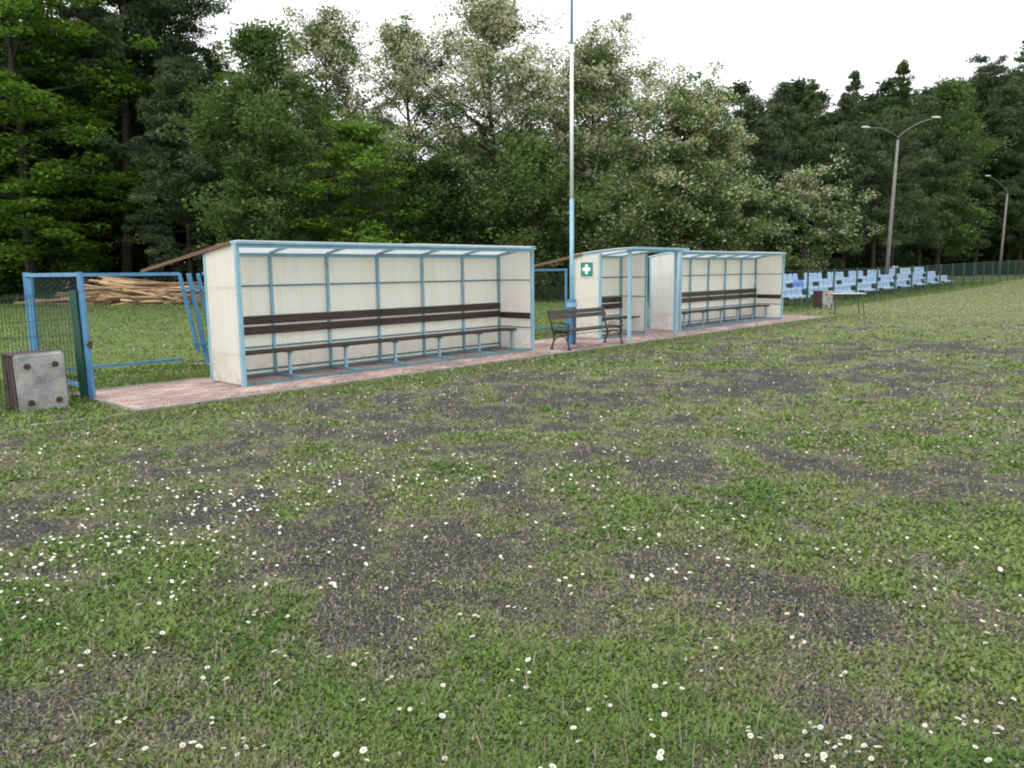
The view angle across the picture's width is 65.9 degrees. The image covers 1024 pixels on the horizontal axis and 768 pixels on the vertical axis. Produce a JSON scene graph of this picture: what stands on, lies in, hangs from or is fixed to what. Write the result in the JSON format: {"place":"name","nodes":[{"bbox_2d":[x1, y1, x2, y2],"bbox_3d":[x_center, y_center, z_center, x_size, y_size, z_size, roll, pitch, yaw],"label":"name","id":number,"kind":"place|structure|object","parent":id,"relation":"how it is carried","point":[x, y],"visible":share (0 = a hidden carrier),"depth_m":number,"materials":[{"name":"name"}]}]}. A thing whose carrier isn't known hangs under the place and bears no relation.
{"place":"outdoors","nodes":[
{"label":"outdoors","id":0,"kind":"place"},
{"bbox_2d":[78,315,821,408],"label":"path","id":1,"kind":"structure","parent":0,"point":[158,395],"depth_m":12.58,"materials":[{"name":"brick"}]},
{"bbox_2d":[140,240,535,386],"bbox_3d":[-2.824,-1.485,14.552,3.063,2.088,6.540,7,11,41],"label":"team shelter","id":2,"kind":"object","parent":1,"relation":"on","point":[287,308],"visible":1,"depth_m":13.72,"materials":[{"name":"beige plastic"}]},
{"bbox_2d":[566,0,576,344],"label":"flagpole","id":3,"kind":"object","parent":1,"relation":"on","point":[571,303],"visible":0.96,"depth_m":16.80,"materials":[{"name":"metal"}]},
{"bbox_2d":[547,307,623,350],"bbox_3d":[1.587,-1.199,16.779,0.608,0.803,2.020,7,11,41],"label":"park bench","id":4,"kind":"object","parent":1,"relation":"on","point":[569,314],"visible":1,"depth_m":16.72,"materials":[{"name":"wood"}]},
{"bbox_2d":[534,247,688,340],"bbox_3d":[2.308,-2.278,19.597,3.220,2.110,2.550,7,11,41],"label":"first aid shelter","id":5,"kind":"object","parent":1,"relation":"on","point":[608,280],"visible":0.91,"depth_m":19.37,"materials":[{"name":"beige plastic"}]},
{"bbox_2d":[648,250,786,330],"bbox_3d":[6.149,-2.809,23.079,1.068,2.088,6.510,7,11,41],"label":"team shelter","id":6,"kind":"object","parent":1,"relation":"on","point":[711,289],"visible":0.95,"depth_m":23.50,"materials":[{"name":"beige plastic"}]},
{"bbox_2d":[0,273,1023,767],"bbox_3d":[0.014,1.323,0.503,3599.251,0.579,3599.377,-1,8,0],"label":"ground","id":7,"kind":"structure","parent":0,"point":[510,387],"depth_m":6.42,"materials":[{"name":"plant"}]},
{"bbox_2d":[0,349,68,411],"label":"litter bin","id":8,"kind":"object","parent":7,"relation":"on","point":[36,379],"visible":0.95,"depth_m":9.69,"materials":[{"name":"concrete"}]},
{"bbox_2d":[0,114,69,295],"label":"maple tree","id":9,"kind":"object","parent":7,"relation":"on","point":[4,237],"visible":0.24,"depth_m":46.93,"materials":[{"name":"green plant"}]},
{"bbox_2d":[0,293,78,406],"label":"fence","id":10,"kind":"object","parent":7,"relation":"on","point":[36,321],"visible":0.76,"depth_m":9.91,"materials":[{"name":"green metal"}]},
{"bbox_2d":[14,298,68,304],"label":"cut pole","id":11,"kind":"object","parent":7,"relation":"on","point":[21,302],"visible":0.25,"depth_m":42.23,"materials":[{"name":"wood"}]},
{"bbox_2d":[35,298,122,300],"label":"cut pole","id":12,"kind":"object","parent":11,"relation":"on","point":[91,299],"visible":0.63,"depth_m":42.39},
{"bbox_2d":[69,272,95,399],"bbox_3d":[-5.586,-0.596,10.294,0.232,1.711,0.095,-1,8,0],"label":"gate post","id":13,"kind":"object","parent":7,"relation":"on","point":[83,343],"visible":0.85,"depth_m":10.27,"materials":[{"name":"metal"}]},
{"bbox_2d":[22,272,78,386],"bbox_3d":[-6.524,-0.774,11.282,0.085,1.640,2.655,-9,11,-44],"label":"gate leaf","id":14,"kind":"object","parent":13,"relation":"attached to","point":[28,287],"visible":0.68,"depth_m":11.68,"materials":[{"name":"blue paint"}]},
{"bbox_2d":[46,302,120,305],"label":"cut pole","id":15,"kind":"object","parent":7,"relation":"on","point":[69,305],"visible":0.18,"depth_m":42.89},
{"bbox_2d":[32,42,137,283],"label":"pine tree","id":16,"kind":"object","parent":7,"relation":"on","point":[103,237],"visible":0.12,"depth_m":52.59,"materials":[{"name":"green plant"}]},
{"bbox_2d":[64,301,117,302],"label":"cut pole","id":17,"kind":"object","parent":7,"relation":"on","point":[95,301],"visible":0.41,"depth_m":43.00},
{"bbox_2d":[0,278,201,298],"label":"wire fence","id":18,"kind":"object","parent":7,"relation":"on","point":[86,280],"visible":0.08,"depth_m":47.59,"materials":[{"name":"green metal"}]},
{"bbox_2d":[86,299,132,305],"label":"cut pole","id":19,"kind":"object","parent":7,"relation":"on","point":[108,302],"visible":0.24,"depth_m":42.81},
{"bbox_2d":[84,284,148,295],"bbox_3d":[-19.788,-4.875,42.908,6.252,0.157,0.164,7,6,-19],"label":"cut pole","id":20,"kind":"object","parent":7,"relation":"on","point":[93,286],"visible":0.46,"depth_m":42.37,"materials":[{"name":"wood"}]},
{"bbox_2d":[95,287,158,289],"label":"cut pole","id":21,"kind":"object","parent":20,"relation":"on","point":[101,288],"visible":0.47,"depth_m":42.42,"materials":[{"name":"wood"}]},
{"bbox_2d":[105,285,191,302],"bbox_3d":[-19.636,-4.880,42.688,4.604,0.150,0.159,10,-4,-4],"label":"cut pole","id":22,"kind":"object","parent":20,"relation":"on","point":[128,290],"visible":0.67,"depth_m":42.55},
{"bbox_2d":[143,293,182,300],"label":"cut pole","id":23,"kind":"object","parent":20,"relation":"on","point":[166,297],"visible":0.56,"depth_m":42.05,"materials":[{"name":"wood"}]},
{"bbox_2d":[130,292,198,296],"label":"cut pole","id":24,"kind":"object","parent":20,"relation":"on","point":[169,294],"visible":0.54,"depth_m":42.13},
{"bbox_2d":[110,293,127,295],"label":"cut pole","id":25,"kind":"object","parent":7,"relation":"on","point":[113,294],"visible":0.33,"depth_m":42.38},
{"bbox_2d":[0,0,240,298],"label":"maple tree","id":26,"kind":"object","parent":7,"relation":"on","point":[28,251],"visible":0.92,"depth_m":44.36,"materials":[{"name":"green plant"}]},
{"bbox_2d":[23,0,235,277],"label":"pine tree","id":27,"kind":"object","parent":7,"relation":"on","point":[180,17],"visible":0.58,"depth_m":47.15,"materials":[{"name":"green plant"}]},
{"bbox_2d":[101,299,157,306],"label":"cut pole","id":28,"kind":"object","parent":7,"relation":"on","point":[130,303],"visible":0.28,"depth_m":42.20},
{"bbox_2d":[111,293,169,304],"bbox_3d":[-20.453,-4.388,42.290,5.702,0.240,0.180,-6,38,24],"label":"cut pole","id":29,"kind":"object","parent":7,"relation":"on","point":[137,300],"visible":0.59,"depth_m":41.78,"materials":[{"name":"wood"}]},
{"bbox_2d":[58,0,224,279],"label":"pine tree","id":30,"kind":"object","parent":7,"relation":"on","point":[101,23],"visible":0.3,"depth_m":47.41,"materials":[{"name":"green plant"}]},
{"bbox_2d":[101,284,201,303],"bbox_3d":[-19.295,-4.854,42.755,6.252,0.164,0.157,11,12,3],"label":"cut pole","id":31,"kind":"object","parent":7,"relation":"on","point":[142,291],"visible":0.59,"depth_m":42.76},
{"bbox_2d":[120,299,182,304],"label":"cut pole","id":32,"kind":"object","parent":7,"relation":"on","point":[130,300],"visible":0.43,"depth_m":42.10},
{"bbox_2d":[89,54,255,284],"bbox_3d":[-18.615,-10.624,44.666,8.303,15.676,9.001,-1,8,0],"label":"pine tree","id":33,"kind":"object","parent":7,"relation":"on","point":[171,68],"visible":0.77,"depth_m":43.46,"materials":[{"name":"green plant"}]},
{"bbox_2d":[164,300,201,303],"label":"cut pole","id":34,"kind":"object","parent":7,"relation":"on","point":[171,302],"visible":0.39,"depth_m":42.41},
{"bbox_2d":[177,273,209,366],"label":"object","id":35,"kind":"object","parent":7,"relation":"on","point":[192,289],"visible":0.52,"depth_m":13.91,"materials":[{"name":"blue paint"}]},
{"bbox_2d":[156,15,344,255],"bbox_3d":[-12.329,-10.457,38.383,8.283,13.978,8.812,2,9,17],"label":"broadleaf tree","id":36,"kind":"object","parent":7,"relation":"on","point":[257,47],"visible":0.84,"depth_m":37.41,"materials":[{"name":"green plant"}]},
{"bbox_2d":[27,268,566,370],"bbox_3d":[-2.982,-1.506,16.420,12.339,1.710,0.085,-8,11,-44],"label":"railed fence","id":37,"kind":"object","parent":7,"relation":"on","point":[145,275],"visible":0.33,"depth_m":13.27,"materials":[{"name":"metal"}]},
{"bbox_2d":[211,0,426,241],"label":"locust tree","id":38,"kind":"object","parent":7,"relation":"on","point":[325,42],"visible":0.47,"depth_m":44.67,"materials":[{"name":"green plant"}]},
{"bbox_2d":[249,106,456,244],"bbox_3d":[-7.310,-8.578,38.909,9.690,9.970,9.185,-8,11,-43],"label":"broadleaf tree","id":39,"kind":"object","parent":7,"relation":"on","point":[360,130],"visible":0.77,"depth_m":38.30,"materials":[{"name":"green plant"}]},
{"bbox_2d":[360,747,366,753],"bbox_3d":[-0.505,1.263,2.687,0.026,0.047,0.027,-6,10,-31],"label":"daisy","id":40,"kind":"object","parent":7,"relation":"on","point":[363,748],"visible":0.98,"depth_m":2.68,"materials":[{"name":"white plant"}]},
{"bbox_2d":[330,10,475,254],"bbox_3d":[-5.665,-12.416,44.440,8.165,15.978,9.113,5,10,34],"label":"locust tree","id":41,"kind":"object","parent":7,"relation":"on","point":[401,92],"visible":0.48,"depth_m":43.00,"materials":[{"name":"green plant"}]},
{"bbox_2d":[8,315,832,427],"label":"kerb","id":42,"kind":"structure","parent":7,"relation":"on","point":[125,407],"depth_m":11.62,"materials":[{"name":"concrete"}]},
{"bbox_2d":[346,146,528,254],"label":"broadleaf tree","id":43,"kind":"object","parent":7,"relation":"on","point":[433,175],"visible":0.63,"depth_m":39.95,"materials":[{"name":"green plant"}]},
{"bbox_2d":[366,0,610,295],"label":"locust tree","id":44,"kind":"object","parent":7,"relation":"on","point":[498,19],"visible":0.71,"depth_m":41.58,"materials":[{"name":"green plant"}]},
{"bbox_2d":[0,308,1022,628],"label":"daisies","id":45,"kind":"object","parent":7,"relation":"on","point":[410,494],"visible":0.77,"depth_m":5.22,"materials":[{"name":"white plant"}]},
{"bbox_2d":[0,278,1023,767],"bbox_3d":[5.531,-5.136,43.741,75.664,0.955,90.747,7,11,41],"label":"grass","id":46,"kind":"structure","parent":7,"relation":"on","point":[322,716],"depth_m":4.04,"materials":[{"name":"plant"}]},
{"bbox_2d":[0,0,1023,297],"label":"forest","id":47,"kind":"object","parent":7,"relation":"on","point":[876,102],"visible":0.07,"depth_m":54.49,"materials":[{"name":"green plant"}]},
{"bbox_2d":[455,123,617,296],"bbox_3d":[1.135,-8.419,39.457,7.962,9.337,9.233,-1,8,0],"label":"broadleaf tree","id":48,"kind":"object","parent":7,"relation":"on","point":[536,153],"visible":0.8,"depth_m":39.25,"materials":[{"name":"green plant"}]},
{"bbox_2d":[522,12,676,266],"bbox_3d":[4.978,-12.715,44.833,9.855,16.215,11.218,-1,8,0],"label":"locust tree","id":49,"kind":"object","parent":7,"relation":"on","point":[599,61],"visible":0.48,"depth_m":43.02,"materials":[{"name":"green plant"}]},
{"bbox_2d":[578,81,652,180],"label":"pine tree","id":50,"kind":"object","parent":7,"relation":"on","point":[608,124],"visible":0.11,"depth_m":51.52,"materials":[{"name":"green plant"}]},
{"bbox_2d":[569,141,701,287],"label":"broadleaf tree","id":51,"kind":"object","parent":7,"relation":"on","point":[614,192],"visible":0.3,"depth_m":39.87,"materials":[{"name":"green plant"}]},
{"bbox_2d":[620,67,677,234],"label":"sparse tree","id":52,"kind":"object","parent":7,"relation":"on","point":[645,85],"visible":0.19,"depth_m":49.80,"materials":[{"name":"green plant"}]},
{"bbox_2d":[582,59,794,272],"bbox_3d":[9.077,-9.977,39.457,9.112,12.224,9.610,4,9,29],"label":"locust tree","id":53,"kind":"object","parent":7,"relation":"on","point":[693,118],"visible":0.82,"depth_m":37.98,"materials":[{"name":"green plant"}]},
{"bbox_2d":[704,93,803,251],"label":"pine tree","id":54,"kind":"object","parent":7,"relation":"on","point":[751,106],"visible":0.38,"depth_m":49.80,"materials":[{"name":"green plant"}]},
{"bbox_2d":[754,275,810,306],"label":"seat block","id":55,"kind":"structure","parent":7,"relation":"on","point":[786,295],"depth_m":33.36,"materials":[{"name":"blue plastic"}]},
{"bbox_2d":[754,80,829,254],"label":"pine tree","id":56,"kind":"object","parent":7,"relation":"on","point":[792,124],"visible":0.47,"depth_m":53.35,"materials":[{"name":"green plant"}]},
{"bbox_2d":[784,274,827,302],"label":"seat block","id":57,"kind":"structure","parent":7,"relation":"on","point":[790,279],"depth_m":36.14,"materials":[{"name":"blue plastic"}]},
{"bbox_2d":[745,148,883,279],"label":"locust tree","id":58,"kind":"object","parent":7,"relation":"on","point":[800,182],"visible":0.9,"depth_m":45.53,"materials":[{"name":"green plant"}]},
{"bbox_2d":[766,78,875,268],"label":"larch tree","id":59,"kind":"object","parent":7,"relation":"on","point":[810,101],"visible":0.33,"depth_m":55.48,"materials":[{"name":"plant"}]},
{"bbox_2d":[813,291,833,308],"bbox_3d":[12.496,-3.383,31.655,0.556,0.726,0.633,-4,9,-25],"label":"litter bin","id":60,"kind":"object","parent":7,"relation":"on","point":[821,299],"visible":0.86,"depth_m":31.45,"materials":[{"name":"concrete"}]},
{"bbox_2d":[782,124,878,279],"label":"pine tree","id":61,"kind":"object","parent":7,"relation":"on","point":[839,137],"visible":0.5,"depth_m":53.02,"materials":[{"name":"green plant"}]},
{"bbox_2d":[804,273,857,299],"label":"seat block","id":62,"kind":"structure","parent":7,"relation":"on","point":[819,279],"depth_m":38.24,"materials":[{"name":"blue plastic"}]},
{"bbox_2d":[829,293,866,315],"bbox_3d":[11.578,-2.755,27.252,1.084,0.759,0.569,0,8,6],"label":"table","id":63,"kind":"object","parent":7,"relation":"on","point":[837,294],"visible":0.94,"depth_m":27.04,"materials":[{"name":"metal"}]},
{"bbox_2d":[827,272,875,296],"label":"seat block","id":64,"kind":"structure","parent":7,"relation":"on","point":[829,275],"depth_m":40.47,"materials":[{"name":"blue plastic"}]},
{"bbox_2d":[809,69,922,276],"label":"larch tree","id":65,"kind":"object","parent":7,"relation":"on","point":[854,86],"visible":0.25,"depth_m":57.29,"materials":[{"name":"plant"}]},
{"bbox_2d":[848,271,896,294],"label":"seat block","id":66,"kind":"structure","parent":7,"relation":"on","point":[868,280],"depth_m":42.85,"materials":[{"name":"blue plastic"}]},
{"bbox_2d":[821,112,935,271],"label":"pine tree","id":67,"kind":"object","parent":7,"relation":"on","point":[872,155],"visible":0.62,"depth_m":53.79,"materials":[{"name":"green plant"}]},
{"bbox_2d":[754,260,1023,309],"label":"green fence","id":68,"kind":"object","parent":7,"relation":"on","point":[791,292],"visible":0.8,"depth_m":41.23,"materials":[{"name":"metal"}]},
{"bbox_2d":[867,270,912,291],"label":"seat block","id":69,"kind":"structure","parent":7,"relation":"on","point":[898,281],"depth_m":45.11,"materials":[{"name":"blue plastic"}]},
{"bbox_2d":[841,59,952,268],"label":"larch tree","id":70,"kind":"object","parent":7,"relation":"on","point":[913,145],"visible":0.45,"depth_m":59.20,"materials":[{"name":"plant"}]},
{"bbox_2d":[861,116,940,274],"bbox_3d":[22.365,-10.348,46.010,5.483,10.322,0.484,-3,8,-16],"label":"street lamp","id":71,"kind":"object","parent":7,"relation":"on","point":[888,252],"visible":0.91,"depth_m":45.94,"materials":[{"name":"grey metal"}]},
{"bbox_2d":[884,269,927,289],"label":"seat block","id":72,"kind":"structure","parent":7,"relation":"on","point":[917,283],"depth_m":47.35,"materials":[{"name":"blue plastic"}]},
{"bbox_2d":[900,268,938,288],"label":"seat block","id":73,"kind":"structure","parent":7,"relation":"on","point":[918,274],"depth_m":49.77,"materials":[{"name":"blue plastic"}]},
{"bbox_2d":[887,93,973,277],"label":"pine tree","id":74,"kind":"object","parent":7,"relation":"on","point":[930,104],"visible":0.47,"depth_m":61.44,"materials":[{"name":"green plant"}]},
{"bbox_2d":[914,267,950,286],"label":"seat block","id":75,"kind":"structure","parent":7,"relation":"on","point":[929,272],"depth_m":51.98,"materials":[{"name":"blue plastic"}]},
{"bbox_2d":[882,75,1017,280],"bbox_3d":[35.105,-16.593,65.109,9.752,16.619,9.572,-1,8,0],"label":"broadleaf tree","id":76,"kind":"object","parent":7,"relation":"on","point":[950,94],"visible":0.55,"depth_m":63.43,"materials":[{"name":"green plant"}]},
{"bbox_2d":[948,52,1023,275],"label":"pine tree","id":77,"kind":"object","parent":7,"relation":"on","point":[1003,114],"visible":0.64,"depth_m":81.11,"materials":[{"name":"green plant"}]},
{"bbox_2d":[985,175,1007,276],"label":"street lamp","id":78,"kind":"object","parent":7,"relation":"on","point":[1002,242],"visible":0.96,"depth_m":74.69,"materials":[{"name":"grey metal"}]},
{"bbox_2d":[980,40,1023,274],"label":"larch tree","id":79,"kind":"object","parent":7,"relation":"on","point":[1020,219],"visible":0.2,"depth_m":86.47,"materials":[{"name":"plant"}]},
{"bbox_2d":[983,146,1023,274],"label":"broadleaf tree","id":80,"kind":"object","parent":7,"relation":"on","point":[1008,248],"visible":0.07,"depth_m":90.64,"materials":[{"name":"green plant"}]},
{"bbox_2d":[1008,90,1023,199],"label":"pine tree","id":81,"kind":"object","parent":7,"relation":"on","point":[1021,139],"visible":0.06,"depth_m":87.14,"materials":[{"name":"green plant"}]},
{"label":"cut pole","id":82,"kind":"object","parent":7,"relation":"on","visible":0},
{"bbox_2d":[57,295,129,298],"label":"cut pole","id":83,"kind":"object","parent":82,"relation":"on","point":[105,297],"visible":0.49,"depth_m":42.27,"materials":[{"name":"wood"}]},
{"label":"cut pole","id":84,"kind":"object","parent":7,"relation":"on","visible":0},
{"bbox_2d":[131,298,205,303],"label":"cut pole","id":85,"kind":"object","parent":84,"relation":"on","point":[151,301],"visible":0.48,"depth_m":42.39,"materials":[{"name":"wood"}]},
{"bbox_2d":[0,0,1023,262],"label":"sky","id":86,"kind":"structure","parent":0,"point":[765,43],"materials":[{"name":"white"}]},
{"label":"cut pole","id":87,"kind":"object","parent":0,"visible":0},
{"bbox_2d":[123,297,162,298],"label":"cut pole","id":88,"kind":"object","parent":87,"relation":"on","point":[144,298],"visible":0.49,"depth_m":41.60,"materials":[{"name":"wood"}]},
{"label":"cut pole","id":89,"kind":"object","parent":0,"visible":0},
{"bbox_2d":[57,292,163,299],"bbox_3d":[-21.323,-4.736,43.048,6.802,0.194,0.200,3,39,-3],"label":"cut pole","id":90,"kind":"object","parent":89,"relation":"on","point":[85,294],"visible":0.1,"depth_m":42.92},
{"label":"cut pole","id":91,"kind":"object","parent":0,"visible":0},
{"bbox_2d":[85,284,196,298],"bbox_3d":[-20.338,-5.011,42.795,6.252,0.157,0.164,-9,46,-12],"label":"cut pole","id":92,"kind":"object","parent":91,"relation":"on","point":[95,296],"visible":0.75,"depth_m":42.65,"materials":[{"name":"wood"}]},
{"bbox_2d":[89,291,120,294],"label":"cut pole","id":93,"kind":"object","parent":92,"relation":"on","point":[98,293],"visible":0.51,"depth_m":42.35,"materials":[{"name":"wood"}]},
{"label":"cut pole","id":94,"kind":"object","parent":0,"visible":0},
{"bbox_2d":[98,276,136,281],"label":"cut pole","id":95,"kind":"object","parent":94,"relation":"on","point":[113,278],"visible":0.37,"depth_m":43.38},
{"bbox_2d":[158,289,204,291],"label":"cut pole","id":96,"kind":"object","parent":94,"relation":"on","point":[178,290],"visible":0.39,"depth_m":42.67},
{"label":"cut pole","id":97,"kind":"object","parent":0,"visible":0},
{"bbox_2d":[99,281,134,286],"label":"cut pole","id":98,"kind":"object","parent":97,"relation":"on","point":[113,284],"visible":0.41,"depth_m":42.52,"materials":[{"name":"wood"}]},
{"bbox_2d":[128,285,204,292],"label":"cut pole","id":99,"kind":"object","parent":98,"relation":"on","point":[154,288],"visible":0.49,"depth_m":43.01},
{"bbox_2d":[85,287,187,292],"bbox_3d":[-20.451,-5.114,42.906,5.702,0.240,0.180,1,53,2],"label":"cut pole","id":100,"kind":"object","parent":99,"relation":"on","point":[89,288],"visible":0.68,"depth_m":42.87,"materials":[{"name":"wood"}]},
{"bbox_2d":[103,283,184,286],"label":"cut pole","id":101,"kind":"object","parent":99,"relation":"on","point":[154,284],"visible":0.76,"depth_m":43.08,"materials":[{"name":"wood"}]},
{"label":"cut pole","id":102,"kind":"object","parent":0,"visible":0},
{"bbox_2d":[108,279,132,282],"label":"cut pole","id":103,"kind":"object","parent":102,"relation":"on","point":[111,280],"visible":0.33,"depth_m":43.02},
{"bbox_2d":[125,279,170,288],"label":"cut pole","id":104,"kind":"object","parent":103,"relation":"on","point":[152,285],"visible":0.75,"depth_m":43.27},
{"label":"cut pole","id":105,"kind":"object","parent":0,"visible":0},
{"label":"cut pole","id":106,"kind":"object","parent":105,"relation":"on","visible":0},
{"bbox_2d":[108,276,158,281],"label":"cut pole","id":107,"kind":"object","parent":106,"relation":"on","point":[134,279],"visible":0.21,"depth_m":43.98,"materials":[{"name":"wood"}]},
{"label":"cut pole","id":108,"kind":"object","parent":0,"visible":0},
{"bbox_2d":[102,282,197,285],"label":"cut pole","id":109,"kind":"object","parent":108,"relation":"on","point":[168,282],"visible":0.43,"depth_m":43.09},
{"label":"cut pole","id":110,"kind":"object","parent":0,"visible":0},
{"bbox_2d":[88,279,146,285],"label":"cut pole","id":111,"kind":"object","parent":110,"relation":"on","point":[93,280],"visible":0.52,"depth_m":42.95,"materials":[{"name":"wood"}]},
{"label":"cut pole","id":112,"kind":"object","parent":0,"visible":0},
{"bbox_2d":[102,278,171,286],"bbox_3d":[-19.927,-5.500,43.386,5.152,0.203,0.197,6,40,-1],"label":"cut pole","id":113,"kind":"object","parent":112,"relation":"on","point":[137,282],"visible":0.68,"depth_m":43.33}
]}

